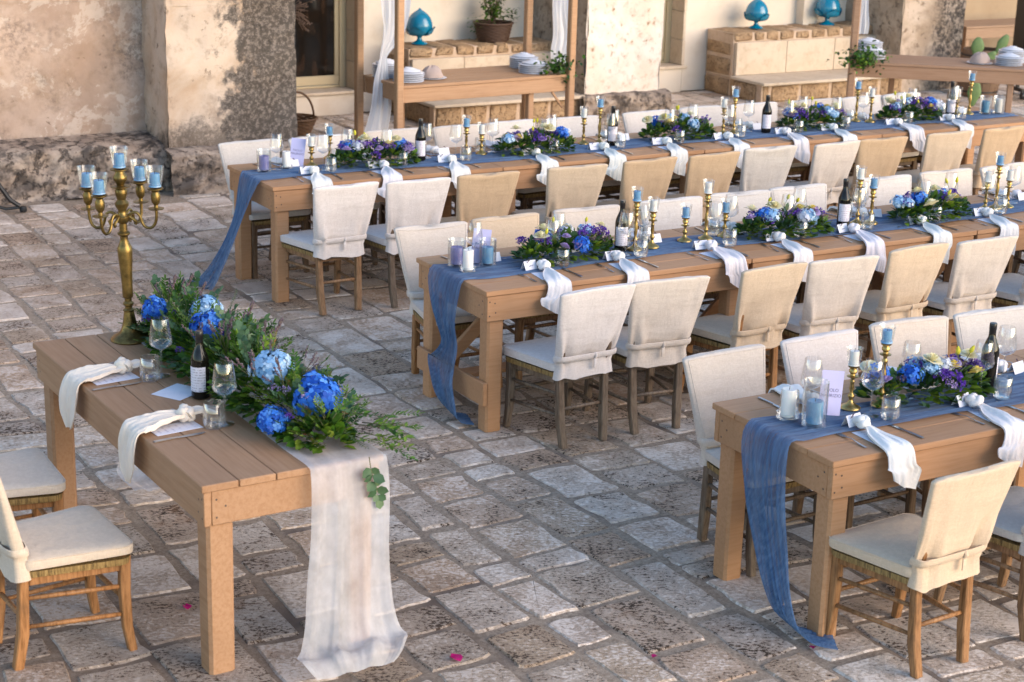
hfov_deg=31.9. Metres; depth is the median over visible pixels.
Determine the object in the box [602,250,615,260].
name card
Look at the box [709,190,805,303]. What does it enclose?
chair
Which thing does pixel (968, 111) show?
candlestick
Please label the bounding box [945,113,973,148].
napkin
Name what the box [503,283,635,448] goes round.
chair
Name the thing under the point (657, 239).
name card
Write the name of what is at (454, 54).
stone bench
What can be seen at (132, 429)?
napkin
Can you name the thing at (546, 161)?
napkin
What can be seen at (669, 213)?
chair
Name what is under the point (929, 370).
flower arrangement
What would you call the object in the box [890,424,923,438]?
knife
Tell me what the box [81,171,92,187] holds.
candle
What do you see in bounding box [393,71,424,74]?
plate
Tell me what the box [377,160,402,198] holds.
napkin
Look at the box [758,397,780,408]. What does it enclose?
knife
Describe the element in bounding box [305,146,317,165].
candlestick
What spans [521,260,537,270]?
name card
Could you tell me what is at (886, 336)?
candle
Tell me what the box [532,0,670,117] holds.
pillar
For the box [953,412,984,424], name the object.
fork
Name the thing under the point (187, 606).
petal
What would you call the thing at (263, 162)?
candle
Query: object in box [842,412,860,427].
name card
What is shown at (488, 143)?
napkin
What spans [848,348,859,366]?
candle
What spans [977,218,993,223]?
menu sheet
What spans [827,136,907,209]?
chair
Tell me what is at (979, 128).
dining table
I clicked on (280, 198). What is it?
dining table
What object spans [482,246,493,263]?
candle
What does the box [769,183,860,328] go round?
chair
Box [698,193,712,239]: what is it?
candlestick
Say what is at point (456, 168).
napkin
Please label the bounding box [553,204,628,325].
chair
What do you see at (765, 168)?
chair
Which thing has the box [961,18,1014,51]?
stone bench
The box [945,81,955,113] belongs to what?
wine bottle
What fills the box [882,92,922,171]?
chair
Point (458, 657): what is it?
petal
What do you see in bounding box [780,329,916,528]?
chair
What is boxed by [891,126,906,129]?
menu sheet
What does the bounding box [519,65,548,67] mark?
plate
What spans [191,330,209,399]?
wine bottle
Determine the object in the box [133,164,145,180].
candle
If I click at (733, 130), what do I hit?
candlestick
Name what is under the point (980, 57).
bread cloth
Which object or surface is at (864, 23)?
curtain
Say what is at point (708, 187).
candle
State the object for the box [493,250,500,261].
name card
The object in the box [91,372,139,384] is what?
menu sheet
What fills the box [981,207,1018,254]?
napkin
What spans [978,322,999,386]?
wine bottle
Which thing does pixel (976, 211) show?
name card
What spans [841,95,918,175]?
chair
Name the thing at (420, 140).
wine bottle
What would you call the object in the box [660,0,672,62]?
glazed door
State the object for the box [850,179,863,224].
candlestick
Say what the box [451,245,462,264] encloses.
candle
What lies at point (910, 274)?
chair
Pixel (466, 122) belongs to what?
candle
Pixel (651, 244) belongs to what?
candlestick
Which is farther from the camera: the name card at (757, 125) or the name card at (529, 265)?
the name card at (757, 125)
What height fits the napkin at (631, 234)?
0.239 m
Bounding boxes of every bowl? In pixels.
[376,58,393,63]
[404,67,420,71]
[513,52,534,56]
[522,59,544,63]
[859,37,879,41]
[863,46,882,49]
[999,52,1019,56]
[1002,46,1022,50]
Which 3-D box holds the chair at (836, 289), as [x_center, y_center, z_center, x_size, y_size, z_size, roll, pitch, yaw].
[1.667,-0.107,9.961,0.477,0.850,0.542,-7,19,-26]
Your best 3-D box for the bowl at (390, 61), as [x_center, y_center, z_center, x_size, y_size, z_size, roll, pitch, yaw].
[-1.115,-2.512,16.039,0.216,0.029,0.214,-8,19,-29]
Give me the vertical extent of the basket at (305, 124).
0.410 m
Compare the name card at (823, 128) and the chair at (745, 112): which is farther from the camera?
the chair at (745, 112)
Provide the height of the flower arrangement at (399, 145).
0.239 m
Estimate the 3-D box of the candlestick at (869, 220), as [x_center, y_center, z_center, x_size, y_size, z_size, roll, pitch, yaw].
[2.151,-0.806,10.699,0.085,0.215,0.086,13,20,33]
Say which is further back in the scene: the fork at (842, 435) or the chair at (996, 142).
the chair at (996, 142)
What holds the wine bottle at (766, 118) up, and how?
on the table runner at (249, 181)
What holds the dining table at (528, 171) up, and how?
on the paving
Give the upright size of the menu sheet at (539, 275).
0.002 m
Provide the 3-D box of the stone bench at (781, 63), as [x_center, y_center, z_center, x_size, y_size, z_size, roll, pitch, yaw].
[3.408,-3.244,20.734,2.100,0.738,1.133,-8,19,-29]
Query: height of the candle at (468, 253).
0.115 m
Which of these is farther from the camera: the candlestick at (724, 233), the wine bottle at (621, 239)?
the candlestick at (724, 233)
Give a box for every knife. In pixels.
[92,381,141,390]
[153,432,204,442]
[562,268,582,276]
[635,258,658,267]
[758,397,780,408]
[796,239,819,247]
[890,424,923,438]
[996,401,1023,412]
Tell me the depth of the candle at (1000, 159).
11.14 m
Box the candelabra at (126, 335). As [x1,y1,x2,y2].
[79,167,163,344]
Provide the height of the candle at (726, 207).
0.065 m
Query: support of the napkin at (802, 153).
on the dining table at (708, 147)
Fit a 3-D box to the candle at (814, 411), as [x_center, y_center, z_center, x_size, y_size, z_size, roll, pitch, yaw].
[1.212,0.277,7.171,0.067,0.102,0.066,-8,19,-29]
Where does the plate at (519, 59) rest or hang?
on the plate
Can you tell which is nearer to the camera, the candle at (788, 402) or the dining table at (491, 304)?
the candle at (788, 402)
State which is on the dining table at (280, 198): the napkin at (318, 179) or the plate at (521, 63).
the napkin at (318, 179)
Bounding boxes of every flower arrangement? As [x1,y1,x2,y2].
[326,130,420,167]
[492,118,576,156]
[510,216,617,266]
[638,105,716,140]
[731,194,835,239]
[775,96,848,130]
[853,345,995,407]
[875,91,944,121]
[886,177,972,225]
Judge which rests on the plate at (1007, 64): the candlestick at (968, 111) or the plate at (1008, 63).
the plate at (1008, 63)
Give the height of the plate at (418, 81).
0.014 m
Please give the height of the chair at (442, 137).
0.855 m
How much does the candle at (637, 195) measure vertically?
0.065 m
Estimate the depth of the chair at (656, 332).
9.24 m
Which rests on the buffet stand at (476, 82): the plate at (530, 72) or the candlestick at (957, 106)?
the plate at (530, 72)
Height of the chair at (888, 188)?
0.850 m
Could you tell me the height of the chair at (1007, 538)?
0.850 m
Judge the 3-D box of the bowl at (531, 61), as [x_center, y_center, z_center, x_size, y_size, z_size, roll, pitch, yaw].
[0.199,-2.586,16.532,0.216,0.029,0.214,-8,19,-29]
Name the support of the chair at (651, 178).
on the paving
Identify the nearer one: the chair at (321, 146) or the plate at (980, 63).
the chair at (321, 146)
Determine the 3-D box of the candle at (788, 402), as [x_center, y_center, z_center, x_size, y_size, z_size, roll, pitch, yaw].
[1.118,0.243,7.236,0.060,0.125,0.059,-8,19,-29]
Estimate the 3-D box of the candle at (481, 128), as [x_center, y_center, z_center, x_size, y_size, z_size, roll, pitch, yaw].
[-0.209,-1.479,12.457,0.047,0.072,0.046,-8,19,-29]
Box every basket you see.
[296,91,317,135]
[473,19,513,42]
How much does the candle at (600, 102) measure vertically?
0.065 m
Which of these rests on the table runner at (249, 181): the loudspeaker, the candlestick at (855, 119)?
the candlestick at (855, 119)
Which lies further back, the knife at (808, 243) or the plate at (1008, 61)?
the plate at (1008, 61)
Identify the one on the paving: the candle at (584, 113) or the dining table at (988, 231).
the dining table at (988, 231)
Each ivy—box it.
[533,50,585,87]
[826,40,891,74]
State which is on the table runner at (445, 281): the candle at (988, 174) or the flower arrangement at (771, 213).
the flower arrangement at (771, 213)
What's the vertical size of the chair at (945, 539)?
0.850 m
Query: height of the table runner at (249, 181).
0.789 m
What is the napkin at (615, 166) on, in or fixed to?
on the dining table at (528, 171)
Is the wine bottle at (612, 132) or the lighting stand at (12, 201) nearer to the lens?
the wine bottle at (612, 132)
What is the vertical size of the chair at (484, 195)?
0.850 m
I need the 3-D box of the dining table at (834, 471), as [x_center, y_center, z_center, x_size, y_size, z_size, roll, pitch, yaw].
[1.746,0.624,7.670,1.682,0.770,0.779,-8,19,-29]
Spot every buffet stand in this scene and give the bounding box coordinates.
[354,0,577,151]
[846,0,1023,112]
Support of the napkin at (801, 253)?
on the dining table at (831, 247)
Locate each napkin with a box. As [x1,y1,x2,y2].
[59,357,154,429]
[118,403,218,482]
[269,156,292,162]
[309,166,332,193]
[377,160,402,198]
[426,145,438,153]
[447,155,470,188]
[477,140,500,148]
[530,148,558,184]
[536,259,571,313]
[595,131,621,138]
[598,142,626,180]
[611,250,649,282]
[628,228,650,240]
[662,137,687,175]
[701,218,736,231]
[705,240,747,287]
[723,131,749,167]
[724,121,753,128]
[768,384,818,403]
[772,231,812,281]
[782,127,809,163]
[827,205,867,216]
[828,123,857,140]
[845,112,866,119]
[848,223,885,272]
[852,414,920,488]
[861,366,919,386]
[894,118,925,151]
[914,215,952,263]
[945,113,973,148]
[959,353,1007,371]
[965,393,1023,466]
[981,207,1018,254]
[982,188,1021,197]
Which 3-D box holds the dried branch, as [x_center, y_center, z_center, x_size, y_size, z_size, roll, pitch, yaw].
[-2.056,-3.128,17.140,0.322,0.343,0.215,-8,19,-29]
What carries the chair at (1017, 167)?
on the paving
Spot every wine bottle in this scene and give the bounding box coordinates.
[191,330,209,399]
[415,118,425,160]
[607,106,617,145]
[614,200,628,251]
[761,95,771,132]
[836,178,850,226]
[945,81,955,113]
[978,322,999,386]
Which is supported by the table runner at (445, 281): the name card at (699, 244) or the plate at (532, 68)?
the name card at (699, 244)
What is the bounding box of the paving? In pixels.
[0,84,1023,681]
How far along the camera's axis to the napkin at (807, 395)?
7.56 m
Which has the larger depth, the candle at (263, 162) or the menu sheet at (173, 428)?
the candle at (263, 162)
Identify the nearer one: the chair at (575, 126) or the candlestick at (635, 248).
the candlestick at (635, 248)
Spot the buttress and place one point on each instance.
(217, 72)
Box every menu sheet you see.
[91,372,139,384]
[151,421,202,435]
[532,272,543,279]
[608,263,621,269]
[699,251,719,258]
[770,243,784,248]
[843,234,861,240]
[852,430,874,443]
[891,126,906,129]
[913,226,926,231]
[968,409,989,421]
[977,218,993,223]
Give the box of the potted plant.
[466,0,520,39]
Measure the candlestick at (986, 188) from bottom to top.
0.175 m
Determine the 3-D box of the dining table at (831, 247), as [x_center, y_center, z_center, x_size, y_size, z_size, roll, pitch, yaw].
[1.847,-0.291,10.714,1.682,0.770,0.779,-8,19,-29]
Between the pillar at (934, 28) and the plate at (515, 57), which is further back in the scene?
the pillar at (934, 28)
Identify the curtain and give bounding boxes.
[362,0,410,153]
[550,0,567,63]
[859,0,868,33]
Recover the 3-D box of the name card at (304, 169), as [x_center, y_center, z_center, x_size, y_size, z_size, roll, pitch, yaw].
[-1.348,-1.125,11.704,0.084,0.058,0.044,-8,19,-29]
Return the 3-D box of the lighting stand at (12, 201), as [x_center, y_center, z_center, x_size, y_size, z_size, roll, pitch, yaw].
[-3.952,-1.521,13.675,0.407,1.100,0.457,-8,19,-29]
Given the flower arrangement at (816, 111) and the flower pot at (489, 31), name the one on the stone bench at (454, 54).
the flower pot at (489, 31)
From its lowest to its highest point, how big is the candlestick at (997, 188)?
0.275 m
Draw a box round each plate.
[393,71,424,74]
[393,75,423,78]
[393,77,423,80]
[393,79,423,82]
[404,74,424,76]
[424,76,446,79]
[509,55,538,58]
[509,58,538,60]
[518,66,545,69]
[518,69,547,71]
[518,70,545,73]
[519,62,546,65]
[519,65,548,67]
[858,40,882,43]
[966,61,992,64]
[994,61,1022,64]
[994,63,1021,65]
[995,55,1022,58]
[995,57,1022,60]
[995,59,1022,62]
[998,49,1023,51]
[998,51,1023,53]
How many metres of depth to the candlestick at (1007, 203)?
11.26 m
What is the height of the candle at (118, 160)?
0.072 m
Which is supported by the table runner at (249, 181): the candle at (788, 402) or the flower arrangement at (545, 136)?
the flower arrangement at (545, 136)
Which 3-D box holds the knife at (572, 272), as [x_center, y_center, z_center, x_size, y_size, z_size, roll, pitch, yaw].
[0.314,-0.366,9.467,0.018,0.006,0.218,-8,19,-29]
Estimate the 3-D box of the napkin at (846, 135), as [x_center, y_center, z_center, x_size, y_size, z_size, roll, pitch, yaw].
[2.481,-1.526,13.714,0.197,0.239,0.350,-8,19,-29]
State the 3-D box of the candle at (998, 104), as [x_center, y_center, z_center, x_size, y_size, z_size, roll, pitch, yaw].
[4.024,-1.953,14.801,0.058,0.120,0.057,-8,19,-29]
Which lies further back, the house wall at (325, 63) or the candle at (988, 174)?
the house wall at (325, 63)
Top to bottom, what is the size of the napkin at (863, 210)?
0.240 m
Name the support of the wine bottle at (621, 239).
on the table runner at (445, 281)
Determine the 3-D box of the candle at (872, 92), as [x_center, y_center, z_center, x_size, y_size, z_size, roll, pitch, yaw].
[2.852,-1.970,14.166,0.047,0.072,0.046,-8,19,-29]
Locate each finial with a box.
[406,8,434,44]
[744,0,769,28]
[814,0,841,24]
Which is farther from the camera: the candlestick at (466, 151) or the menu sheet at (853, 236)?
the candlestick at (466, 151)
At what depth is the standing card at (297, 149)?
11.93 m
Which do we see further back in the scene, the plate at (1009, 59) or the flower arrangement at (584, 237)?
the plate at (1009, 59)
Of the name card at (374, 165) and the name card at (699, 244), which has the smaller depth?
the name card at (699, 244)
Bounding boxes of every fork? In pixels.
[836,433,866,447]
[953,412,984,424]
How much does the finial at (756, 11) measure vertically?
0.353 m
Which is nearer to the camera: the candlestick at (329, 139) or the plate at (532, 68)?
the candlestick at (329, 139)
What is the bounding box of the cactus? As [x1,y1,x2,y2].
[967,34,1008,105]
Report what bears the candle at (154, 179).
in the glass cup
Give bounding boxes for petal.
[183,603,191,608]
[450,653,462,660]
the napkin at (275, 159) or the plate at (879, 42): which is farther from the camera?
the plate at (879, 42)
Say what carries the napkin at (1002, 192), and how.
on the dining table at (988, 231)
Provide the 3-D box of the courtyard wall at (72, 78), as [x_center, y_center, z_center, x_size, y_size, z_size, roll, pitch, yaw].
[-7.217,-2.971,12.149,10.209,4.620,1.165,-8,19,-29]
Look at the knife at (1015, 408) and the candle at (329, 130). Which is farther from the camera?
the candle at (329, 130)
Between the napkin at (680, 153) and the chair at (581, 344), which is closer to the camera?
the chair at (581, 344)
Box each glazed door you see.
[295,0,345,89]
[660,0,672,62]
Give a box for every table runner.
[117,332,404,677]
[187,109,1017,289]
[428,198,1023,424]
[741,372,1023,649]
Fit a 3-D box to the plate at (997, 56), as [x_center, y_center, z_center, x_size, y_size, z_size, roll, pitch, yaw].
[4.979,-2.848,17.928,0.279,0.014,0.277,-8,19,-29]
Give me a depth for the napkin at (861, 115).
14.34 m
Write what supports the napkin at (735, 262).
on the dining table at (491, 304)
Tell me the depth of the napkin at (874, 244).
10.29 m
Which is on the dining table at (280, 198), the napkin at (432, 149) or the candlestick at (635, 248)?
the napkin at (432, 149)
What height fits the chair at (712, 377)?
0.852 m
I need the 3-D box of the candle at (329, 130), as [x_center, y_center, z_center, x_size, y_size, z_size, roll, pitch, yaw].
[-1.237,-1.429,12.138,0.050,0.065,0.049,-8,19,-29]
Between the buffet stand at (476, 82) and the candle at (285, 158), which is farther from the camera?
the buffet stand at (476, 82)
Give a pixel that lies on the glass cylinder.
(827, 403)
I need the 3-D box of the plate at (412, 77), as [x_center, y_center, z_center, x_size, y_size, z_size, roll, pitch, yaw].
[-0.916,-2.348,15.840,0.279,0.014,0.277,-8,19,-29]
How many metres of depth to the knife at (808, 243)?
10.23 m
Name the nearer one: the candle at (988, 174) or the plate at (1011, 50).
the candle at (988, 174)
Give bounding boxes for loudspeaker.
[1012,0,1023,99]
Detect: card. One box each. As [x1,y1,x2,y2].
[152,383,190,400]
[289,158,299,167]
[290,138,305,165]
[299,165,310,173]
[368,160,379,167]
[437,154,447,162]
[438,146,449,154]
[472,228,491,263]
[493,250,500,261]
[521,148,530,154]
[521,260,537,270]
[587,142,599,149]
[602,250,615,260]
[617,132,629,140]
[646,231,661,242]
[651,137,662,144]
[692,239,706,249]
[711,132,722,139]
[751,121,760,129]
[763,232,774,240]
[773,127,782,133]
[819,123,828,130]
[819,370,844,415]
[834,223,847,232]
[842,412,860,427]
[868,207,881,216]
[884,118,894,124]
[905,215,914,224]
[937,113,946,120]
[951,392,968,406]
[958,106,964,112]
[971,207,983,215]
[1007,358,1023,374]
[1015,190,1023,200]
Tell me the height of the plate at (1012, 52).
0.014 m
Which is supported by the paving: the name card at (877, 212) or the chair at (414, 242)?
the chair at (414, 242)
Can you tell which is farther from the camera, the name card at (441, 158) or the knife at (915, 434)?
the name card at (441, 158)
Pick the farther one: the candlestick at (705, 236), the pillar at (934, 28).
the pillar at (934, 28)
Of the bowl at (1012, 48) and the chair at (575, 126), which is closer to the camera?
the chair at (575, 126)
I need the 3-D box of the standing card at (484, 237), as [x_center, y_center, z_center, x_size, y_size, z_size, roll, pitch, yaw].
[-0.166,-0.505,9.541,0.096,0.185,0.006,6,6,-4]
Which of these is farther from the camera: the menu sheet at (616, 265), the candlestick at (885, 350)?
the menu sheet at (616, 265)
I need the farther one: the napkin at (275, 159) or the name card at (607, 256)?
the napkin at (275, 159)
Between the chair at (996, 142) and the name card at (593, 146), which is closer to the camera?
the name card at (593, 146)
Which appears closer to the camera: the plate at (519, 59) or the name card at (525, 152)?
the name card at (525, 152)
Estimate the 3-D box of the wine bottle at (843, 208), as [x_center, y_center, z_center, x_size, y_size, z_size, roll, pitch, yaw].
[1.969,-0.820,10.608,0.075,0.285,0.075,0,17,-5]
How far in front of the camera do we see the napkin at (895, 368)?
7.89 m
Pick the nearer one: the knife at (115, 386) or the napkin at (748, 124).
the knife at (115, 386)
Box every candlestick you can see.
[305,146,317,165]
[323,135,332,159]
[460,127,471,154]
[476,134,487,154]
[578,117,588,144]
[594,107,603,142]
[627,201,641,251]
[644,211,658,248]
[677,217,691,242]
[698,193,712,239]
[717,212,731,237]
[718,107,726,134]
[728,97,738,133]
[840,365,860,410]
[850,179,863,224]
[851,89,860,121]
[864,188,877,224]
[865,97,874,122]
[870,343,891,408]
[954,97,961,114]
[963,81,974,114]
[979,182,990,207]
[989,165,1002,209]
[1000,180,1013,207]
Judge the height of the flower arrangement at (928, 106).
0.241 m
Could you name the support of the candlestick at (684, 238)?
on the table runner at (445, 281)
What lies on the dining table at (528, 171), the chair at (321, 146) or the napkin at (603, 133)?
the napkin at (603, 133)
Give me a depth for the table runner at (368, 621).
6.75 m
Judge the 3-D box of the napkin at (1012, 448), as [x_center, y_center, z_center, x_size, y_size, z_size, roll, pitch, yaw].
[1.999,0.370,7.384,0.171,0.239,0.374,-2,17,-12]
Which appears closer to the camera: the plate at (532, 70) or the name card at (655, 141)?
the name card at (655, 141)
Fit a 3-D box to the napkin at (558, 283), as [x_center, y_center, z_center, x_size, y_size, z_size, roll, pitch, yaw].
[0.220,-0.279,9.368,0.171,0.239,0.374,0,17,-4]
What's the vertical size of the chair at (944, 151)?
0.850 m
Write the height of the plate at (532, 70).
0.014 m
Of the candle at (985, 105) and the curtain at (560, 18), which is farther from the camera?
the curtain at (560, 18)
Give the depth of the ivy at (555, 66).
16.46 m
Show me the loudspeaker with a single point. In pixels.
(1018, 38)
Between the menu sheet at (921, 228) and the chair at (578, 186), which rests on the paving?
the chair at (578, 186)
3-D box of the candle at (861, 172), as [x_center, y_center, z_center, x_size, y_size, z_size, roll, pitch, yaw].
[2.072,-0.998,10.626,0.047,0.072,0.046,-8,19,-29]
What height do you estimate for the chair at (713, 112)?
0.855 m
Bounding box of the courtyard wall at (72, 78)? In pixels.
[0,0,172,204]
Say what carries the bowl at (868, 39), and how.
on the plate at (879, 42)
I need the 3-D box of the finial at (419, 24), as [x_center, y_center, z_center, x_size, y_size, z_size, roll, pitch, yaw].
[-0.951,-3.244,18.433,0.288,0.372,0.288,-8,19,-30]
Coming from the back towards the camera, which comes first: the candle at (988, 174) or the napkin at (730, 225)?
the candle at (988, 174)
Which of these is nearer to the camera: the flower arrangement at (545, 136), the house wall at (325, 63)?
the flower arrangement at (545, 136)
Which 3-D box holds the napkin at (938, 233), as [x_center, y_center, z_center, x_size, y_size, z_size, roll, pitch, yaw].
[2.451,-0.602,10.650,0.197,0.239,0.350,-7,19,-26]
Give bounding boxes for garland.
[118,270,424,508]
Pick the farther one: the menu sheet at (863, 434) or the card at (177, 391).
the card at (177, 391)
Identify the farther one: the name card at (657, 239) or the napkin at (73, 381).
the name card at (657, 239)
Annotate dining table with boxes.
[33,331,378,674]
[227,148,502,302]
[416,229,751,432]
[450,133,703,231]
[655,121,881,221]
[672,205,976,355]
[712,352,1023,636]
[827,106,1023,207]
[890,190,1023,279]
[1007,349,1023,486]
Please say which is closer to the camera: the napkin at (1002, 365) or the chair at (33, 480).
the chair at (33, 480)
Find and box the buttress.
[141,0,296,196]
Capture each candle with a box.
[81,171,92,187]
[93,178,105,194]
[113,153,125,167]
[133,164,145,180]
[149,171,160,187]
[259,155,268,169]
[282,150,289,166]
[308,135,314,145]
[326,126,332,134]
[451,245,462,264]
[463,118,469,126]
[463,248,473,270]
[479,124,484,133]
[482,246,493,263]
[581,108,586,117]
[597,99,603,106]
[633,190,641,200]
[642,234,647,240]
[649,199,657,211]
[681,206,689,217]
[704,182,711,193]
[721,99,727,107]
[721,201,729,212]
[733,88,738,96]
[780,387,796,417]
[805,398,823,424]
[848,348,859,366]
[855,81,861,88]
[857,168,864,178]
[869,88,874,96]
[870,177,877,187]
[880,329,892,343]
[956,89,960,96]
[969,73,974,80]
[981,100,989,112]
[984,171,991,181]
[995,98,1002,111]
[996,155,1003,164]
[1006,170,1013,180]
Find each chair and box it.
[0,448,70,580]
[0,478,137,670]
[218,139,310,278]
[280,181,378,314]
[288,134,379,270]
[361,177,450,307]
[365,128,451,260]
[394,221,503,396]
[432,124,517,216]
[440,171,519,246]
[471,212,557,382]
[485,119,545,209]
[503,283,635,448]
[512,164,607,229]
[547,115,620,199]
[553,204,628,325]
[582,275,709,434]
[596,156,677,230]
[622,109,679,191]
[639,196,718,312]
[665,151,740,222]
[679,105,740,184]
[682,262,807,392]
[682,344,816,576]
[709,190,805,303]
[728,145,797,191]
[731,102,808,181]
[765,255,879,370]
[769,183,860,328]
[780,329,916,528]
[783,140,860,206]
[792,98,855,179]
[825,459,1020,678]
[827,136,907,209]
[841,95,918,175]
[854,242,948,360]
[856,174,944,290]
[869,315,966,517]
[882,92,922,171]
[895,130,972,191]
[919,168,1013,279]
[922,235,1017,357]
[933,486,1023,641]
[953,305,1023,485]
[957,273,1023,346]
[959,125,1023,194]
[980,162,1023,273]
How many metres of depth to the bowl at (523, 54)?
16.78 m
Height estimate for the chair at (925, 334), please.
0.855 m
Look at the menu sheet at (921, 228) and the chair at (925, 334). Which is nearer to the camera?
the chair at (925, 334)
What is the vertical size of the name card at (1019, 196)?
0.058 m
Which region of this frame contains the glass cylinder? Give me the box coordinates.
[801,383,829,422]
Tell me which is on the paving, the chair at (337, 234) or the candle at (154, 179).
the chair at (337, 234)
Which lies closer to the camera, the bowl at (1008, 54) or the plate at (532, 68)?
the plate at (532, 68)
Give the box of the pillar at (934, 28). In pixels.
[845,0,965,91]
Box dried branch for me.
[295,0,313,30]
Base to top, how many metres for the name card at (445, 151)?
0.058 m
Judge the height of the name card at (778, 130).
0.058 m
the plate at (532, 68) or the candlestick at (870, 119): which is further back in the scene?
the plate at (532, 68)
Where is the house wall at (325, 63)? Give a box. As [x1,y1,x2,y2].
[295,0,846,116]
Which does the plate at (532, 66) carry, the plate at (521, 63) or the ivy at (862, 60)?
the plate at (521, 63)
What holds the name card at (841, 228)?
on the table runner at (445, 281)
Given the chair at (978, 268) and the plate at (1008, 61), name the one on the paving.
the chair at (978, 268)
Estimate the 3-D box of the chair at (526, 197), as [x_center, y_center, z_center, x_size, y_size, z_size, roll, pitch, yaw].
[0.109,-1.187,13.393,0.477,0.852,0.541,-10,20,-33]
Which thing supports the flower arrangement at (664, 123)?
on the table runner at (249, 181)
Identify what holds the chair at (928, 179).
on the paving
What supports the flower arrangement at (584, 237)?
on the table runner at (445, 281)
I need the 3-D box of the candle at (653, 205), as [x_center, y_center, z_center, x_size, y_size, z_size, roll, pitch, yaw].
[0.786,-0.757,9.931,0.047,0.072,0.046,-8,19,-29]
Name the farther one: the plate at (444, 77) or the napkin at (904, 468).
the plate at (444, 77)
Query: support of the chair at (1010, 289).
on the paving
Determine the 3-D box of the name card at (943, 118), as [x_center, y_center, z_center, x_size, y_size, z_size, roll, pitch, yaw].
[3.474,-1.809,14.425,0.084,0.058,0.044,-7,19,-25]
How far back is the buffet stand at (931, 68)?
17.84 m
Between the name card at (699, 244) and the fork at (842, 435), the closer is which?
the fork at (842, 435)
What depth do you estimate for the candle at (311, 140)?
11.89 m
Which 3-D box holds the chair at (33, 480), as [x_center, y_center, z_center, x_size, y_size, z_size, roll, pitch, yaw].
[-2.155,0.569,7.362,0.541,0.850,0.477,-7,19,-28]
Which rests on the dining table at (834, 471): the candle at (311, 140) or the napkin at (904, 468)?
the napkin at (904, 468)
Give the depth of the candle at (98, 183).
7.73 m
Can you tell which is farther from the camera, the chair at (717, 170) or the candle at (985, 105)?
the candle at (985, 105)
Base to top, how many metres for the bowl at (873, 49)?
0.029 m
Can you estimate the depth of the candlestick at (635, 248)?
9.89 m
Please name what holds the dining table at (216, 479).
on the paving
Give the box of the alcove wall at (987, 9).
[964,0,1016,47]
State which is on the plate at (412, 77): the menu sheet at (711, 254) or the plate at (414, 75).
the plate at (414, 75)
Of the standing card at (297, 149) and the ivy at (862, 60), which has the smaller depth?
the standing card at (297, 149)
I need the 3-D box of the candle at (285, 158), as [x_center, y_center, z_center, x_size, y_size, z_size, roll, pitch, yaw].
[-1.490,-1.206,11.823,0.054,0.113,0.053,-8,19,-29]
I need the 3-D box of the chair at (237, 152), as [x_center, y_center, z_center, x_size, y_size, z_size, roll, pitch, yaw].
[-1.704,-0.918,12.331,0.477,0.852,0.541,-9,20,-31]
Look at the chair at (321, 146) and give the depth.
12.63 m
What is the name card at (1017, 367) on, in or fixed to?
on the table runner at (766, 441)
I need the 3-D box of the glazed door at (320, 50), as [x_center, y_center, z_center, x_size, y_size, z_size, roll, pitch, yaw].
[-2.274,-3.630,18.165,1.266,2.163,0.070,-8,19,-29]
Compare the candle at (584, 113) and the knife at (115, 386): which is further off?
the candle at (584, 113)
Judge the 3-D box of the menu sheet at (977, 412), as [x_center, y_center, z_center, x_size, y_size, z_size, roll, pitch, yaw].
[1.966,0.304,7.410,0.100,0.002,0.150,-6,18,-23]
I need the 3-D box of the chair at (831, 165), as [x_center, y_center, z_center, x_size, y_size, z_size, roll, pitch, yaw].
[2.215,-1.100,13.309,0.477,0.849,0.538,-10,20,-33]
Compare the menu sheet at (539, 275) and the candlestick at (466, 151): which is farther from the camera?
the candlestick at (466, 151)
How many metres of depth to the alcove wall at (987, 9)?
25.09 m
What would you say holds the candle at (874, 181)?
in the glass cup
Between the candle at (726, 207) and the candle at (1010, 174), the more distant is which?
the candle at (1010, 174)
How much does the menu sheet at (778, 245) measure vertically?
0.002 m
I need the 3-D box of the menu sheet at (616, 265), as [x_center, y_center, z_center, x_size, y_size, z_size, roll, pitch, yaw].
[0.595,-0.402,9.622,0.100,0.002,0.150,-6,18,-23]
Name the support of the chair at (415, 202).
on the paving
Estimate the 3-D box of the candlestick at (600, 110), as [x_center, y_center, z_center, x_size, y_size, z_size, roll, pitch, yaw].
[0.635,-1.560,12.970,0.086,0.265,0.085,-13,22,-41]
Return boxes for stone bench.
[387,36,584,126]
[704,21,902,101]
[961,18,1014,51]
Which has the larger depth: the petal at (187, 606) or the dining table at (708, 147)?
the dining table at (708, 147)
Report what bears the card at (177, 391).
on the dining table at (216, 479)
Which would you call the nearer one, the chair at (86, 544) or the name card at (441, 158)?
the chair at (86, 544)
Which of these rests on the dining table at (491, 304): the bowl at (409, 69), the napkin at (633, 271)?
the napkin at (633, 271)
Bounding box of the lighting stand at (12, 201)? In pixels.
[0,183,26,211]
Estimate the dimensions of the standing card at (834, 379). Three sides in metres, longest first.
0.185 x 0.096 x 0.004 m
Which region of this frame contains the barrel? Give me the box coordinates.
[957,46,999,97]
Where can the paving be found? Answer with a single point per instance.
(646, 624)
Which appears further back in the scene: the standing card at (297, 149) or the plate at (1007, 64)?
the plate at (1007, 64)
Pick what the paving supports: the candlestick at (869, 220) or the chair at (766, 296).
the chair at (766, 296)
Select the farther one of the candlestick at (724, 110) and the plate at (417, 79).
the plate at (417, 79)
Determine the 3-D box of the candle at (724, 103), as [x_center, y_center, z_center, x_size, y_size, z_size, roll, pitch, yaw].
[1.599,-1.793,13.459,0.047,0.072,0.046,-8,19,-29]
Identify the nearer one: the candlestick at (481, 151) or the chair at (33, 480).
the chair at (33, 480)
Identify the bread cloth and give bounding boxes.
[422,65,442,77]
[970,52,989,62]
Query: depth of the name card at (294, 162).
11.90 m
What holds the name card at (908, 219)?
on the table runner at (445, 281)
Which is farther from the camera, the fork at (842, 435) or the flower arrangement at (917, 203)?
the flower arrangement at (917, 203)

